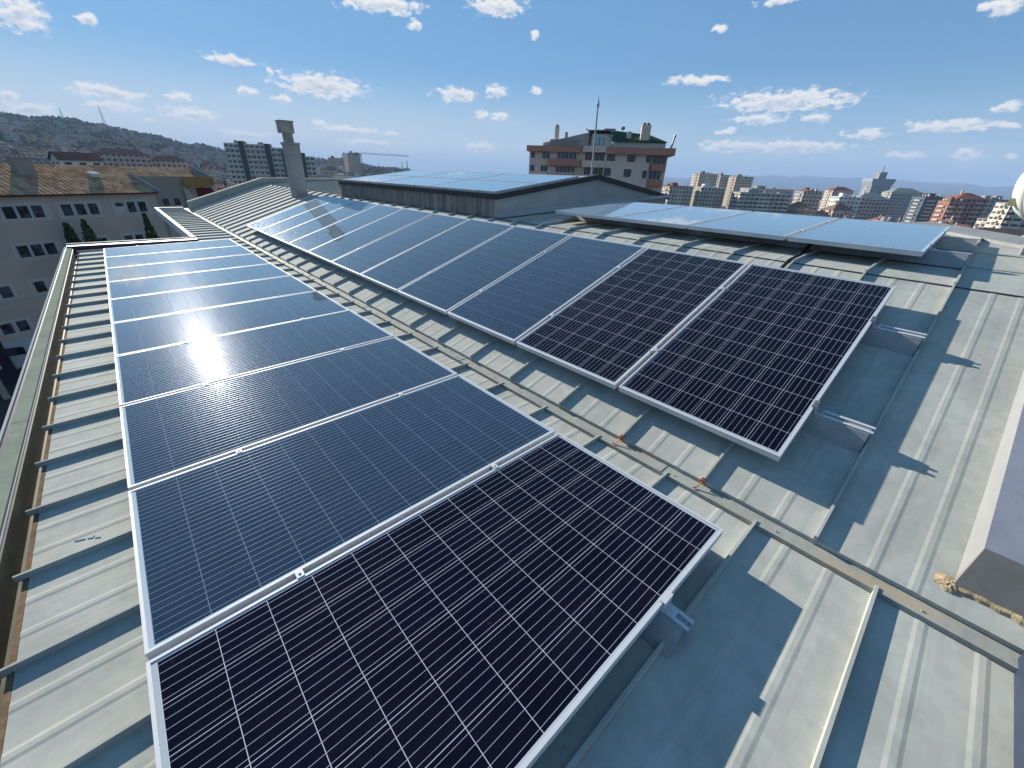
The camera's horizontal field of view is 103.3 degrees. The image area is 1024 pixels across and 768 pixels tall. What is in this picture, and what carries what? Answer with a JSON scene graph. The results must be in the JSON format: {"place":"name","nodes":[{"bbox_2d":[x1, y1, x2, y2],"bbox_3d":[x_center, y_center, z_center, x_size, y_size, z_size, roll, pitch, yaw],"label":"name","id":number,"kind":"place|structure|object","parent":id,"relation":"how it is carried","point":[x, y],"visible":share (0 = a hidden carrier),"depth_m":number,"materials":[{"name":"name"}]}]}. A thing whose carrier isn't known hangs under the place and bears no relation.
{"place":"outdoors","nodes":[
{"label":"outdoors","id":0,"kind":"place"},
{"bbox_2d":[0,368,21,430],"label":"forecourt paving","id":1,"kind":"structure","parent":0,"point":[5,404],"depth_m":27.66,"materials":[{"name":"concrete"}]},
{"bbox_2d":[0,337,19,399],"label":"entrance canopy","id":2,"kind":"object","parent":1,"relation":"on","point":[9,373],"visible":0.83,"depth_m":29.45,"materials":[{"name":"blue"}]},
{"bbox_2d":[2,338,31,367],"bbox_3d":[-39.093,-2.167,31.630,4.000,2.250,1.900,-21,35,-37],"label":"parked van","id":3,"kind":"object","parent":1,"relation":"on","point":[17,351],"visible":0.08,"depth_m":31.28,"materials":[{"name":"grey paint"}]},
{"bbox_2d":[62,222,80,242],"bbox_3d":[-35.073,-7.991,34.111,1.562,10.590,1.620,-21,35,-37],"label":"cypress tree","id":4,"kind":"object","parent":1,"relation":"on","point":[69,233],"visible":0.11,"depth_m":31.95,"materials":[{"name":"green plant"}]},
{"bbox_2d":[80,218,100,242],"bbox_3d":[-34.103,-8.290,34.512,1.649,10.817,1.715,-21,35,-37],"label":"cypress tree","id":5,"kind":"object","parent":1,"relation":"on","point":[87,232],"visible":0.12,"depth_m":32.36,"materials":[{"name":"green plant"}]},
{"bbox_2d":[0,157,214,368],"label":"tile roofed building","id":6,"kind":"structure","parent":1,"relation":"on","point":[40,204],"depth_m":32.79,"materials":[{"name":"grey paint"}]},
{"bbox_2d":[0,285,15,299],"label":"window","id":7,"kind":"structure","parent":6,"relation":"in","point":[6,292],"depth_m":30.69,"materials":[{"name":"grey"}]},
{"bbox_2d":[0,322,16,335],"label":"window","id":8,"kind":"structure","parent":6,"relation":"in","point":[7,329],"depth_m":31.10,"materials":[{"name":"grey"}]},
{"bbox_2d":[0,205,18,219],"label":"window","id":9,"kind":"structure","parent":6,"relation":"in","point":[9,213],"depth_m":30.07,"materials":[{"name":"grey"}]},
{"bbox_2d":[14,319,31,332],"bbox_3d":[-38.400,-4.583,31.836,0.034,0.920,0.740,12,29,18],"label":"window","id":10,"kind":"structure","parent":6,"relation":"in","point":[23,325],"depth_m":31.83,"materials":[{"name":"grey"}]},
{"bbox_2d":[14,244,32,258],"bbox_3d":[-37.487,-10.163,31.108,0.034,0.960,0.740,12,29,18],"label":"window","id":11,"kind":"structure","parent":6,"relation":"in","point":[23,251],"depth_m":31.11,"materials":[{"name":"grey"}]},
{"bbox_2d":[14,205,33,218],"bbox_3d":[-37.020,-13.035,30.729,0.034,0.960,0.740,12,29,18],"label":"window","id":12,"kind":"structure","parent":6,"relation":"in","point":[23,211],"depth_m":30.73,"materials":[{"name":"grey"}]},
{"bbox_2d":[28,243,46,256],"bbox_3d":[-37.201,-10.506,31.794,0.034,0.960,0.740,12,29,18],"label":"window","id":13,"kind":"structure","parent":6,"relation":"in","point":[37,249],"depth_m":31.78,"materials":[{"name":"grey"}]},
{"bbox_2d":[29,204,46,217],"bbox_3d":[-36.735,-13.372,31.404,0.034,0.960,0.740,12,29,18],"label":"window","id":14,"kind":"structure","parent":6,"relation":"in","point":[37,211],"depth_m":31.41,"materials":[{"name":"grey"}]},
{"bbox_2d":[32,280,48,293],"bbox_3d":[-37.594,-7.760,32.303,0.034,0.950,0.740,12,29,18],"label":"window","id":15,"kind":"structure","parent":6,"relation":"in","point":[40,286],"depth_m":32.31,"materials":[{"name":"grey"}]},
{"bbox_2d":[42,242,59,255],"bbox_3d":[-36.915,-10.831,32.445,0.034,0.960,0.740,12,29,18],"label":"window","id":16,"kind":"structure","parent":6,"relation":"in","point":[50,247],"depth_m":32.45,"materials":[{"name":"grey"}]},
{"bbox_2d":[59,203,75,216],"bbox_3d":[-36.099,-14.119,32.896,0.034,0.960,0.740,12,29,18],"label":"window","id":17,"kind":"structure","parent":6,"relation":"in","point":[67,210],"depth_m":32.90,"materials":[{"name":"grey"}]},
{"bbox_2d":[72,203,88,215],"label":"window","id":18,"kind":"structure","parent":6,"relation":"in","point":[80,208],"depth_m":33.62,"materials":[{"name":"grey"}]},
{"bbox_2d":[86,202,100,214],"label":"window","id":19,"kind":"structure","parent":6,"relation":"in","point":[93,208],"depth_m":34.36,"materials":[{"name":"grey"}]},
{"bbox_2d":[113,202,126,213],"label":"window","id":20,"kind":"structure","parent":6,"relation":"in","point":[120,207],"depth_m":35.98,"materials":[{"name":"grey"}]},
{"bbox_2d":[125,201,137,212],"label":"window","id":21,"kind":"structure","parent":6,"relation":"in","point":[131,206],"depth_m":36.71,"materials":[{"name":"grey"}]},
{"bbox_2d":[136,201,148,211],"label":"window","id":22,"kind":"structure","parent":6,"relation":"in","point":[142,206],"depth_m":37.45,"materials":[{"name":"grey"}]},
{"bbox_2d":[141,213,159,238],"bbox_3d":[-31.744,-9.796,37.298,1.312,11.097,1.395,-8,29,-19],"label":"cypress tree","id":23,"kind":"object","parent":1,"relation":"on","point":[146,221],"visible":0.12,"depth_m":35.20,"materials":[{"name":"green plant"}]},
{"bbox_2d":[0,118,1013,199],"bbox_3d":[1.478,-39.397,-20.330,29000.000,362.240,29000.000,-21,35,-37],"label":"terrain","id":24,"kind":"structure","parent":0,"point":[794,183],"depth_m":6639.94,"materials":[{"name":"soil"}]},
{"bbox_2d":[15,142,35,155],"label":"hillside house","id":25,"kind":"structure","parent":24,"relation":"on","point":[21,147],"depth_m":358.70,"materials":[{"name":"beige"}]},
{"bbox_2d":[23,146,47,157],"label":"hillside house","id":26,"kind":"structure","parent":24,"relation":"on","point":[29,152],"depth_m":343.54,"materials":[{"name":"beige"}]},
{"bbox_2d":[30,153,51,163],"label":"hillside house","id":27,"kind":"structure","parent":24,"relation":"on","point":[41,160],"depth_m":313.98,"materials":[{"name":"beige"}]},
{"bbox_2d":[47,147,104,164],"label":"maroon roof house","id":28,"kind":"structure","parent":24,"relation":"on","point":[65,156],"depth_m":112.82,"materials":[{"name":"white paint"}]},
{"bbox_2d":[92,145,153,166],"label":"red roofed block","id":29,"kind":"structure","parent":24,"relation":"on","point":[118,157],"depth_m":277.07,"materials":[{"name":"beige"}]},
{"bbox_2d":[151,153,187,167],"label":"red roofed block","id":30,"kind":"structure","parent":24,"relation":"on","point":[159,160],"depth_m":298.64,"materials":[{"name":"beige"}]},
{"bbox_2d":[0,111,409,188],"bbox_3d":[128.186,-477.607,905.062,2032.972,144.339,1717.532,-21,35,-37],"label":"woodland","id":31,"kind":"object","parent":24,"relation":"on","point":[47,119],"visible":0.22,"depth_m":824.19,"materials":[{"name":"green plant"}]},
{"bbox_2d":[204,167,222,181],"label":"hillside house","id":32,"kind":"structure","parent":24,"relation":"on","point":[215,175],"depth_m":378.45,"materials":[{"name":"beige"}]},
{"bbox_2d":[223,140,317,185],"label":"white apartment block","id":33,"kind":"structure","parent":24,"relation":"on","point":[247,162],"depth_m":276.84,"materials":[{"name":"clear concrete"}]},
{"bbox_2d":[319,165,340,177],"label":"plain block","id":34,"kind":"structure","parent":24,"relation":"on","point":[326,171],"depth_m":455.51,"materials":[{"name":"beige"}]},
{"bbox_2d":[327,156,344,167],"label":"brown block","id":35,"kind":"structure","parent":24,"relation":"on","point":[336,162],"depth_m":559.84,"materials":[{"name":"beige"}]},
{"bbox_2d":[334,172,360,177],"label":"plain block","id":36,"kind":"structure","parent":24,"relation":"on","point":[347,175],"depth_m":393.37,"materials":[{"name":"concrete"}]},
{"bbox_2d":[347,151,361,176],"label":"unfinished tower","id":37,"kind":"structure","parent":24,"relation":"on","point":[354,161],"depth_m":592.03,"materials":[{"name":"beige"}]},
{"bbox_2d":[0,120,1023,767],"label":"metal roofed building","id":38,"kind":"structure","parent":24,"relation":"on","point":[840,606],"depth_m":1.90,"materials":[{"name":"grey metal"}]},
{"bbox_2d":[343,175,415,183],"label":"solar panel","id":39,"kind":"object","parent":38,"relation":"on","point":[376,179],"visible":0.88,"depth_m":9.72,"materials":[{"name":"blue"}]},
{"bbox_2d":[380,170,451,176],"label":"solar panel","id":40,"kind":"object","parent":38,"relation":"on","point":[417,173],"visible":0.68,"depth_m":10.33,"materials":[{"name":"blue"}]},
{"bbox_2d":[379,177,467,187],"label":"solar panel","id":41,"kind":"object","parent":38,"relation":"on","point":[424,182],"visible":0.9,"depth_m":8.41,"materials":[{"name":"blue"}]},
{"bbox_2d":[419,172,506,179],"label":"solar panel","id":42,"kind":"object","parent":38,"relation":"on","point":[464,175],"visible":0.73,"depth_m":9.00,"materials":[{"name":"blue"}]},
{"bbox_2d":[428,179,538,193],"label":"solar panel","id":43,"kind":"object","parent":38,"relation":"on","point":[483,186],"visible":0.85,"depth_m":7.06,"materials":[{"name":"blue"}]},
{"bbox_2d":[472,173,578,184],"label":"solar panel","id":44,"kind":"object","parent":38,"relation":"on","point":[535,178],"visible":0.74,"depth_m":7.64,"materials":[{"name":"blue"}]},
{"bbox_2d":[591,97,599,174],"bbox_3d":[1.972,-5.686,9.656,0.154,1.960,0.140,-21,35,-37],"label":"lightning rod","id":45,"kind":"object","parent":38,"relation":"on","point":[598,104],"visible":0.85,"depth_m":9.57,"materials":[{"name":"metal"}]},
{"bbox_2d":[640,602,694,658],"bbox_3d":[-2.858,-0.944,4.846,0.146,0.090,10.397,-22,36,-37],"label":"mounting rail","id":46,"kind":"object","parent":38,"relation":"on","point":[666,628],"visible":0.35,"depth_m":1.49,"materials":[{"name":"metal"}]},
{"bbox_2d":[104,239,240,257],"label":"solar panel","id":47,"kind":"object","parent":46,"relation":"on","point":[136,250],"visible":0.87,"depth_m":7.47,"materials":[{"name":"blue"}]},
{"bbox_2d":[109,276,316,323],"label":"solar panel","id":48,"kind":"object","parent":46,"relation":"on","point":[144,306],"visible":0.85,"depth_m":4.76,"materials":[{"name":"blue"}]},
{"bbox_2d":[111,291,348,356],"bbox_3d":[-2.865,-0.696,4.236,1.956,0.048,1.028,-22,36,-37],"label":"solar panel","id":49,"kind":"object","parent":46,"relation":"on","point":[139,335],"visible":0.86,"depth_m":4.08,"materials":[{"name":"blue"}]},
{"bbox_2d":[114,310,393,406],"bbox_3d":[-2.180,-0.330,3.568,1.956,0.046,1.028,-22,36,-37],"label":"solar panel","id":50,"kind":"object","parent":46,"relation":"on","point":[155,373],"visible":0.86,"depth_m":3.39,"materials":[{"name":"blue"}]},
{"bbox_2d":[119,337,457,490],"bbox_3d":[-1.494,0.041,2.904,1.956,0.046,1.028,-22,36,-37],"label":"solar panel","id":51,"kind":"object","parent":46,"relation":"on","point":[166,436],"visible":0.92,"depth_m":2.68,"materials":[{"name":"blue"}]},
{"bbox_2d":[128,375,554,660],"bbox_3d":[-0.808,0.411,2.239,1.956,0.046,1.028,-22,36,-37],"label":"solar panel","id":52,"kind":"object","parent":46,"relation":"on","point":[216,541],"visible":0.99,"depth_m":1.96,"materials":[{"name":"blue glass"}]},
{"bbox_2d":[643,356,875,452],"bbox_3d":[-1.945,-1.761,5.886,0.146,0.107,11.481,-38,44,-25],"label":"mounting rail","id":53,"kind":"object","parent":38,"relation":"on","point":[842,431],"visible":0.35,"depth_m":2.23,"materials":[{"name":"metal"}]},
{"bbox_2d":[247,196,338,231],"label":"solar panel","id":54,"kind":"object","parent":53,"relation":"on","point":[285,215],"visible":0.94,"depth_m":9.46,"materials":[{"name":"blue"}]},
{"bbox_2d":[259,198,356,237],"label":"solar panel","id":55,"kind":"object","parent":53,"relation":"on","point":[298,220],"visible":0.92,"depth_m":8.79,"materials":[{"name":"blue"}]},
{"bbox_2d":[272,201,378,244],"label":"solar panel","id":56,"kind":"object","parent":53,"relation":"on","point":[316,224],"visible":0.91,"depth_m":8.11,"materials":[{"name":"blue"}]},
{"bbox_2d":[288,204,403,253],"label":"solar panel","id":57,"kind":"object","parent":53,"relation":"on","point":[314,240],"visible":0.92,"depth_m":7.44,"materials":[{"name":"blue"}]},
{"bbox_2d":[308,208,433,263],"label":"solar panel","id":58,"kind":"object","parent":53,"relation":"on","point":[339,247],"visible":0.96,"depth_m":6.77,"materials":[{"name":"blue"}]},
{"bbox_2d":[331,213,468,276],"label":"solar panel","id":59,"kind":"object","parent":53,"relation":"on","point":[358,262],"visible":0.94,"depth_m":6.10,"materials":[{"name":"blue"}]},
{"bbox_2d":[360,219,514,292],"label":"solar panel","id":60,"kind":"object","parent":53,"relation":"on","point":[403,270],"visible":0.91,"depth_m":5.42,"materials":[{"name":"blue"}]},
{"bbox_2d":[398,226,571,314],"bbox_3d":[-0.316,-1.446,4.852,1.956,0.047,1.028,-38,44,-25],"label":"solar panel","id":61,"kind":"object","parent":53,"relation":"on","point":[448,287],"visible":0.94,"depth_m":4.75,"materials":[{"name":"blue"}]},
{"bbox_2d":[447,235,645,344],"bbox_3d":[0.370,-1.076,4.188,1.956,0.046,1.028,-38,44,-25],"label":"solar panel","id":62,"kind":"object","parent":53,"relation":"on","point":[514,307],"visible":0.96,"depth_m":4.08,"materials":[{"name":"blue"}]},
{"bbox_2d":[516,247,747,388],"bbox_3d":[1.073,-0.695,3.509,1.956,0.054,1.078,-38,44,-25],"label":"solar panel","id":63,"kind":"object","parent":53,"relation":"on","point":[617,328],"visible":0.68,"depth_m":3.40,"materials":[{"name":"blue"}]},
{"bbox_2d":[619,263,895,461],"bbox_3d":[1.759,-0.327,2.842,1.956,0.055,1.078,-38,44,-25],"label":"solar panel","id":64,"kind":"object","parent":53,"relation":"on","point":[753,357],"visible":1,"depth_m":2.71,"materials":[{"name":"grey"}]},
{"bbox_2d":[564,215,971,268],"bbox_3d":[2.358,-1.849,4.884,0.146,0.110,4.481,-24,37,-36],"label":"mounting rail","id":65,"kind":"object","parent":38,"relation":"on","point":[952,259],"visible":0.5,"depth_m":4.04,"materials":[{"name":"metal"}]},
{"bbox_2d":[555,202,682,219],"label":"solar panel","id":66,"kind":"object","parent":65,"relation":"on","point":[608,211],"visible":0.91,"depth_m":6.04,"materials":[{"name":"blue"}]},
{"bbox_2d":[613,206,752,228],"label":"solar panel","id":67,"kind":"object","parent":65,"relation":"on","point":[683,217],"visible":0.92,"depth_m":5.33,"materials":[{"name":"blue"}]},
{"bbox_2d":[688,211,838,239],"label":"solar panel","id":68,"kind":"object","parent":65,"relation":"on","point":[776,226],"visible":0.94,"depth_m":4.66,"materials":[{"name":"blue"}]},
{"bbox_2d":[787,218,949,256],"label":"solar panel","id":69,"kind":"object","parent":65,"relation":"on","point":[920,240],"visible":1,"depth_m":3.97,"materials":[{"name":"blue"}]},
{"bbox_2d":[780,244,812,267],"bbox_3d":[2.604,-1.131,3.782,1.309,0.335,0.050,-22,36,-38],"label":"black cable","id":70,"kind":"object","parent":38,"relation":"on","point":[799,254],"visible":0.45,"depth_m":3.79,"materials":[{"name":"black rubber"}]},
{"bbox_2d":[711,295,926,355],"bbox_3d":[-1.238,-2.310,6.310,0.146,0.107,11.481,-38,44,-25],"label":"mounting rail","id":71,"kind":"object","parent":38,"relation":"on","point":[898,340],"visible":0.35,"depth_m":2.65,"materials":[{"name":"metal"}]},
{"bbox_2d":[932,236,979,251],"bbox_3d":[3.093,-2.176,5.460,0.146,0.110,4.481,-24,37,-36],"label":"mounting rail","id":72,"kind":"object","parent":38,"relation":"on","point":[957,243],"visible":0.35,"depth_m":4.08,"materials":[{"name":"metal"}]},
{"bbox_2d":[1006,173,1023,254],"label":"satellite dish","id":73,"kind":"object","parent":38,"relation":"on","point":[1016,201],"visible":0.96,"depth_m":3.62,"materials":[{"name":"paint"}]},
{"bbox_2d":[527,123,676,192],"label":"pink apartment block","id":74,"kind":"structure","parent":24,"relation":"on","point":[636,159],"depth_m":92.47,"materials":[{"name":"paint"}]},
{"bbox_2d":[550,139,579,145],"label":"window","id":75,"kind":"structure","parent":74,"relation":"in","point":[552,141],"depth_m":93.26,"materials":[{"name":"glass"}]},
{"bbox_2d":[555,166,575,172],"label":"window","id":76,"kind":"structure","parent":74,"relation":"in","point":[563,169],"depth_m":95.40,"materials":[{"name":"beige"}]},
{"bbox_2d":[557,152,576,158],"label":"window","id":77,"kind":"structure","parent":74,"relation":"in","point":[560,155],"depth_m":94.06,"materials":[{"name":"beige"}]},
{"bbox_2d":[584,168,602,174],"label":"window","id":78,"kind":"structure","parent":74,"relation":"in","point":[587,171],"depth_m":95.40,"materials":[{"name":"beige"}]},
{"bbox_2d":[585,153,603,160],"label":"window","id":79,"kind":"structure","parent":74,"relation":"in","point":[597,157],"depth_m":94.08,"materials":[{"name":"beige"}]},
{"bbox_2d":[648,171,661,179],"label":"window","id":80,"kind":"structure","parent":74,"relation":"in","point":[653,175],"depth_m":93.26,"materials":[{"name":"beige"}]},
{"bbox_2d":[652,156,666,164],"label":"window","id":81,"kind":"structure","parent":74,"relation":"in","point":[656,159],"depth_m":91.79,"materials":[{"name":"beige"}]},
{"bbox_2d":[661,182,693,205],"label":"beige block","id":82,"kind":"structure","parent":24,"relation":"on","point":[679,195],"depth_m":351.40,"materials":[{"name":"beige concrete"}]},
{"bbox_2d":[690,171,717,186],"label":"beige tower","id":83,"kind":"structure","parent":24,"relation":"on","point":[700,178],"depth_m":502.64,"materials":[{"name":"beige"}]},
{"bbox_2d":[690,183,726,208],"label":"cream block","id":84,"kind":"structure","parent":24,"relation":"on","point":[706,195],"depth_m":352.00,"materials":[{"name":"beige concrete"}]},
{"bbox_2d":[715,173,730,187],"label":"beige tower","id":85,"kind":"structure","parent":24,"relation":"on","point":[722,181],"depth_m":528.63,"materials":[{"name":"beige"}]},
{"bbox_2d":[722,174,753,208],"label":"beige tower","id":86,"kind":"structure","parent":24,"relation":"on","point":[736,182],"depth_m":506.35,"materials":[{"name":"beige"}]},
{"bbox_2d":[727,189,791,213],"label":"banded office","id":87,"kind":"structure","parent":24,"relation":"on","point":[753,200],"depth_m":336.25,"materials":[{"name":"beige concrete"}]},
{"bbox_2d":[740,186,793,202],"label":"green roofed hall","id":88,"kind":"structure","parent":24,"relation":"on","point":[762,189],"depth_m":429.17,"materials":[{"name":"beige"}]},
{"bbox_2d":[786,198,808,214],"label":"city block","id":89,"kind":"structure","parent":24,"relation":"on","point":[799,208],"depth_m":336.93,"materials":[{"name":"beige"}]},
{"bbox_2d":[792,187,822,215],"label":"apartment building","id":90,"kind":"structure","parent":24,"relation":"on","point":[811,199],"depth_m":351.64,"materials":[{"name":"beige"}]},
{"bbox_2d":[818,185,853,210],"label":"cream block","id":91,"kind":"structure","parent":24,"relation":"on","point":[834,191],"depth_m":464.65,"materials":[{"name":"beige"}]},
{"bbox_2d":[821,200,853,218],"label":"city block","id":92,"kind":"structure","parent":24,"relation":"on","point":[837,210],"depth_m":312.89,"materials":[{"name":"beige"}]},
{"bbox_2d":[827,192,863,218],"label":"white stepped block","id":93,"kind":"structure","parent":24,"relation":"on","point":[854,202],"depth_m":315.94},
{"bbox_2d":[856,191,892,219],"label":"podium block","id":94,"kind":"structure","parent":24,"relation":"on","point":[873,205],"depth_m":363.60,"materials":[{"name":"beige concrete"}]},
{"bbox_2d":[859,166,895,194],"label":"crowned tower","id":95,"kind":"structure","parent":24,"relation":"on","point":[879,183],"depth_m":619.08,"materials":[{"name":"beige concrete"}]},
{"bbox_2d":[881,186,923,219],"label":"grey green block","id":96,"kind":"structure","parent":24,"relation":"on","point":[901,199],"depth_m":433.52,"materials":[{"name":"beige concrete"}]},
{"bbox_2d":[901,193,942,221],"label":"apartment building","id":97,"kind":"structure","parent":24,"relation":"on","point":[920,208],"depth_m":369.27,"materials":[{"name":"grey concrete"}]},
{"bbox_2d":[929,196,967,221],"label":"brick block","id":98,"kind":"structure","parent":24,"relation":"on","point":[949,207],"depth_m":289.95,"materials":[{"name":"red"}]},
{"bbox_2d":[943,190,987,227],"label":"brick block","id":99,"kind":"structure","parent":24,"relation":"on","point":[972,210],"depth_m":295.56,"materials":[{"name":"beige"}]},
{"bbox_2d":[973,214,989,227],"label":"city block","id":100,"kind":"structure","parent":24,"relation":"on","point":[981,222],"depth_m":272.91,"materials":[{"name":"beige"}]},
{"bbox_2d":[979,194,1008,217],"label":"grey block","id":101,"kind":"structure","parent":24,"relation":"on","point":[989,206],"depth_m":319.39,"materials":[{"name":"beige"}]},
{"bbox_2d":[982,226,1023,235],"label":"brown terrace","id":102,"kind":"structure","parent":24,"relation":"on","point":[1017,232],"depth_m":210.91,"materials":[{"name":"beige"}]},
{"bbox_2d":[984,202,1023,229],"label":"balcony block","id":103,"kind":"structure","parent":24,"relation":"on","point":[1004,215],"depth_m":235.37,"materials":[{"name":"beige concrete"}]},
{"bbox_2d":[0,0,1023,186],"label":"sky","id":104,"kind":"structure","parent":0,"point":[932,91],"materials":[{"name":"blue"}]},
{"bbox_3d":[-3.609,-0.652,4.269,0.146,0.090,10.352,-22,36,-37],"label":"mounting rail","id":105,"kind":"object","parent":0,"visible":0},
{"bbox_2d":[104,246,253,268],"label":"solar panel","id":106,"kind":"object","parent":105,"relation":"on","point":[144,259],"visible":0.91,"depth_m":6.79,"materials":[{"name":"blue"}]},
{"bbox_2d":[106,254,270,281],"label":"solar panel","id":107,"kind":"object","parent":105,"relation":"on","point":[151,270],"visible":0.89,"depth_m":6.12,"materials":[{"name":"blue"}]},
{"bbox_2d":[107,264,290,299],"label":"solar panel","id":108,"kind":"object","parent":105,"relation":"on","point":[144,286],"visible":0.87,"depth_m":5.45,"materials":[{"name":"blue"}]},
{"bbox_2d":[146,433,722,767],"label":"solar panel","id":109,"kind":"object","parent":105,"relation":"on","point":[502,615],"visible":1,"depth_m":1.39,"materials":[{"name":"black glass"}]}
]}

